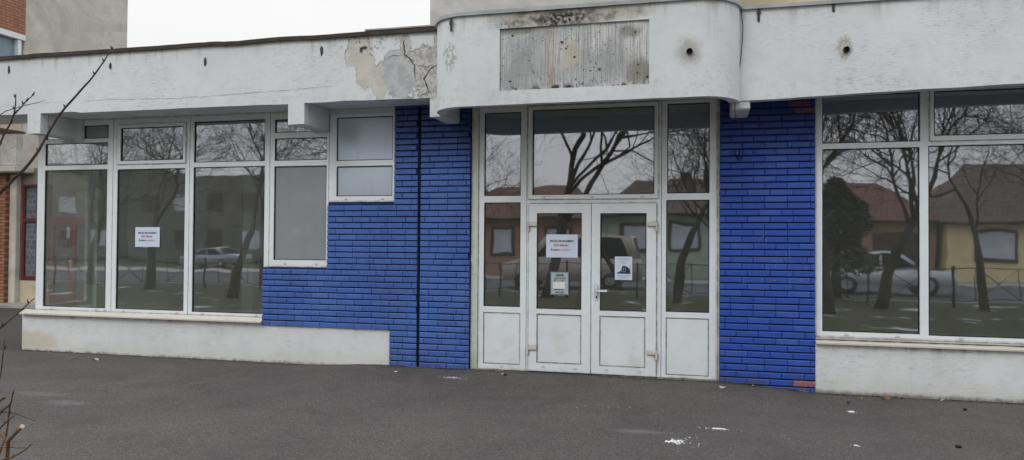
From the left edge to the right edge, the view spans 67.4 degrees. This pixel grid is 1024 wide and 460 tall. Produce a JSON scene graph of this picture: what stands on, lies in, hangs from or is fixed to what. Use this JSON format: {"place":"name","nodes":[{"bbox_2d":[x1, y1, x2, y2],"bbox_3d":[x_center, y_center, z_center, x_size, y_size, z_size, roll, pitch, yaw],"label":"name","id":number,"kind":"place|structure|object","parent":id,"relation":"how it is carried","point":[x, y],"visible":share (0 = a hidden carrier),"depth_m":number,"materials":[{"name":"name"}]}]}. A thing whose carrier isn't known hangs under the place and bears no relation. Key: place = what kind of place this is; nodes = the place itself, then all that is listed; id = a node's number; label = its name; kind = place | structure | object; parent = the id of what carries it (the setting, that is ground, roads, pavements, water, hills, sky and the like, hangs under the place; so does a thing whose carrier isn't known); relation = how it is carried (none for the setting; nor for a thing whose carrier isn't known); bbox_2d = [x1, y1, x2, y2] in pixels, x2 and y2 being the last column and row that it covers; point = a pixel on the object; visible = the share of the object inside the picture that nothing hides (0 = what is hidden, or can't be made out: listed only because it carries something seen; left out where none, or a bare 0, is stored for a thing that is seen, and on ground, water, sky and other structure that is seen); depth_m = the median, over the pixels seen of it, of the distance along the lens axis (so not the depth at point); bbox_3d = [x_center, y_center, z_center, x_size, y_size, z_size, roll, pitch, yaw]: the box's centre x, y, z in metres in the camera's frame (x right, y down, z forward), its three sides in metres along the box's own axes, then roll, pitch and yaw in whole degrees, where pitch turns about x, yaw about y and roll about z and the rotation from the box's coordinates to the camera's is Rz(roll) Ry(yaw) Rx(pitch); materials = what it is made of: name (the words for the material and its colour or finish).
{"place":"outdoors","nodes":[
{"label":"outdoors","id":0,"kind":"place"},
{"bbox_2d":[0,46,113,459],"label":"shrub","id":1,"kind":"object","parent":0,"point":[6,440],"visible":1,"depth_m":2.52,"materials":[{"name":"brown plant"}]},
{"bbox_2d":[0,308,1023,459],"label":"asphalt pavement","id":2,"kind":"structure","parent":0,"point":[84,406],"depth_m":6.88,"materials":[{"name":"grey asphalt"}]},
{"bbox_2d":[0,131,85,303],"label":"neighbour building","id":3,"kind":"structure","parent":2,"relation":"on","point":[66,234],"depth_m":17.99,"materials":[{"name":"beige paint"}]},
{"bbox_2d":[21,184,52,280],"bbox_3d":[-11.213,0.057,18.126,0.810,2.260,0.080,0,-1,15],"label":"window","id":4,"kind":"structure","parent":3,"relation":"in","point":[29,192],"depth_m":18.16,"materials":[{"name":"red paint"}]},
{"bbox_2d":[49,217,84,302],"bbox_3d":[-10.322,0.704,17.863,1.070,2.010,0.140,0,-1,15],"label":"door","id":5,"kind":"structure","parent":3,"relation":"in","point":[67,234],"depth_m":17.90,"materials":[{"name":"red paint"}]},
{"bbox_2d":[0,302,87,308],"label":"neighbour kerb","id":6,"kind":"structure","parent":2,"relation":"on","point":[18,305],"depth_m":17.47,"materials":[{"name":"concrete"}]},
{"bbox_2d":[0,0,127,167],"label":"apartment block","id":7,"kind":"structure","parent":2,"relation":"on","point":[37,26],"depth_m":21.28,"materials":[{"name":"beige paint"}]},
{"bbox_2d":[0,28,25,55],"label":"window","id":8,"kind":"structure","parent":7,"relation":"in","point":[10,41],"depth_m":19.86,"materials":[{"name":"white plastic"}]},
{"bbox_2d":[0,0,1023,402],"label":"shop building","id":9,"kind":"structure","parent":2,"relation":"on","point":[840,210],"depth_m":9.40,"materials":[{"name":"paint"}]},
{"bbox_2d":[47,130,92,305],"bbox_3d":[-6.564,-0.201,11.341,0.060,2.656,0.858,0,-1,15],"label":"corner window","id":10,"kind":"structure","parent":9,"relation":"in","point":[89,147],"depth_m":11.69,"materials":[{"name":"glass"}]},
{"bbox_2d":[35,118,113,311],"bbox_3d":[-6.097,-0.209,10.739,1.270,2.658,0.070,0,-1,15],"label":"window","id":11,"kind":"structure","parent":9,"relation":"in","point":[44,167],"depth_m":10.78,"materials":[{"name":"white plastic"}]},
{"bbox_2d":[135,227,159,246],"bbox_3d":[-4.939,0.096,10.404,0.390,0.268,0.003,0,-1,15],"label":"notice","id":12,"kind":"object","parent":9,"relation":"attached to","point":[147,236],"visible":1,"depth_m":10.40,"materials":[{"name":"paper"}]},
{"bbox_2d":[111,115,190,313],"bbox_3d":[-4.891,-0.206,10.419,1.215,2.658,0.086,0,-1,15],"label":"window","id":13,"kind":"structure","parent":9,"relation":"in","point":[119,164],"depth_m":10.44,"materials":[{"name":"white plastic"}]},
{"bbox_2d":[188,112,270,316],"bbox_3d":[-3.715,-0.203,10.123,1.200,2.658,0.070,0,-1,15],"label":"window","id":14,"kind":"structure","parent":9,"relation":"in","point":[195,119],"depth_m":10.15,"materials":[{"name":"white plastic"}]},
{"bbox_2d":[269,110,329,267],"bbox_3d":[-2.722,-0.527,9.872,0.837,2.005,0.070,0,-1,15],"label":"window","id":15,"kind":"structure","parent":9,"relation":"in","point":[299,189],"depth_m":9.86,"materials":[{"name":"white plastic"}]},
{"bbox_2d":[329,107,395,201],"bbox_3d":[-1.870,-0.939,9.660,0.908,1.177,0.070,0,-1,15],"label":"window","id":16,"kind":"structure","parent":9,"relation":"in","point":[361,146],"depth_m":9.64,"materials":[{"name":"white plastic"}]},
{"bbox_2d":[526,204,590,373],"bbox_3d":[0.549,0.673,8.964,0.754,1.961,0.086,0,-1,15],"label":"door","id":17,"kind":"structure","parent":9,"relation":"in","point":[559,339],"depth_m":8.94,"materials":[{"name":"white plastic"}]},
{"bbox_2d":[550,271,568,294],"bbox_3d":[0.555,0.622,8.950,0.225,0.276,0.012,0,-1,15],"label":"opening hours plate","id":18,"kind":"object","parent":9,"relation":"attached to","point":[559,282],"visible":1,"depth_m":8.95,"materials":[{"name":"white"}]},
{"bbox_2d":[546,234,577,257],"bbox_3d":[0.581,0.186,8.954,0.374,0.269,0.003,0,-1,15],"label":"notice","id":19,"kind":"object","parent":9,"relation":"attached to","point":[562,245],"visible":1,"depth_m":8.95,"materials":[{"name":"paper"}]},
{"bbox_2d":[615,256,631,279],"bbox_3d":[1.273,0.437,8.769,0.197,0.267,0.004,0,-1,15],"label":"picture notice","id":20,"kind":"object","parent":9,"relation":"attached to","point":[623,268],"visible":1,"depth_m":8.77,"materials":[{"name":"paper"}]},
{"bbox_2d":[591,203,657,376],"bbox_3d":[1.278,0.675,8.759,0.754,1.961,0.118,0,-1,15],"label":"door","id":21,"kind":"structure","parent":9,"relation":"in","point":[623,342],"depth_m":8.76,"materials":[{"name":"white plastic"}]},
{"bbox_2d":[734,9,743,126],"bbox_3d":[2.338,-1.690,7.907,0.096,1.253,0.073,0,-1,15],"label":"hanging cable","id":22,"kind":"object","parent":9,"relation":"hanging from","point":[740,58],"visible":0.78,"depth_m":7.88,"materials":[{"name":"white plastic"}]},
{"bbox_2d":[815,86,1023,343],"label":"window","id":23,"kind":"structure","parent":9,"relation":"in","point":[927,138],"depth_m":8.02,"materials":[{"name":"white plastic"}]},
{"bbox_2d":[21,349,1023,404],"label":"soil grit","id":24,"kind":"object","parent":2,"relation":"on","point":[592,375],"visible":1,"depth_m":8.62,"materials":[{"name":"soil"}]},
{"bbox_2d":[43,351,1011,403],"bbox_3d":[-0.365,1.692,9.075,13.356,0.076,0.146,0,-1,15],"label":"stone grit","id":25,"kind":"object","parent":2,"relation":"on","point":[624,377],"visible":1,"depth_m":8.69,"materials":[{"name":"grey stone"}]},
{"bbox_2d":[665,437,699,447],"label":"plaster crumbs","id":26,"kind":"object","parent":2,"relation":"on","point":[675,441],"visible":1,"depth_m":6.02,"materials":[{"name":"white paint"}]},
{"bbox_2d":[430,0,821,24],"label":"apartment block","id":27,"kind":"structure","parent":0,"point":[439,8],"depth_m":13.47,"materials":[{"name":"grey concrete"}]}
]}

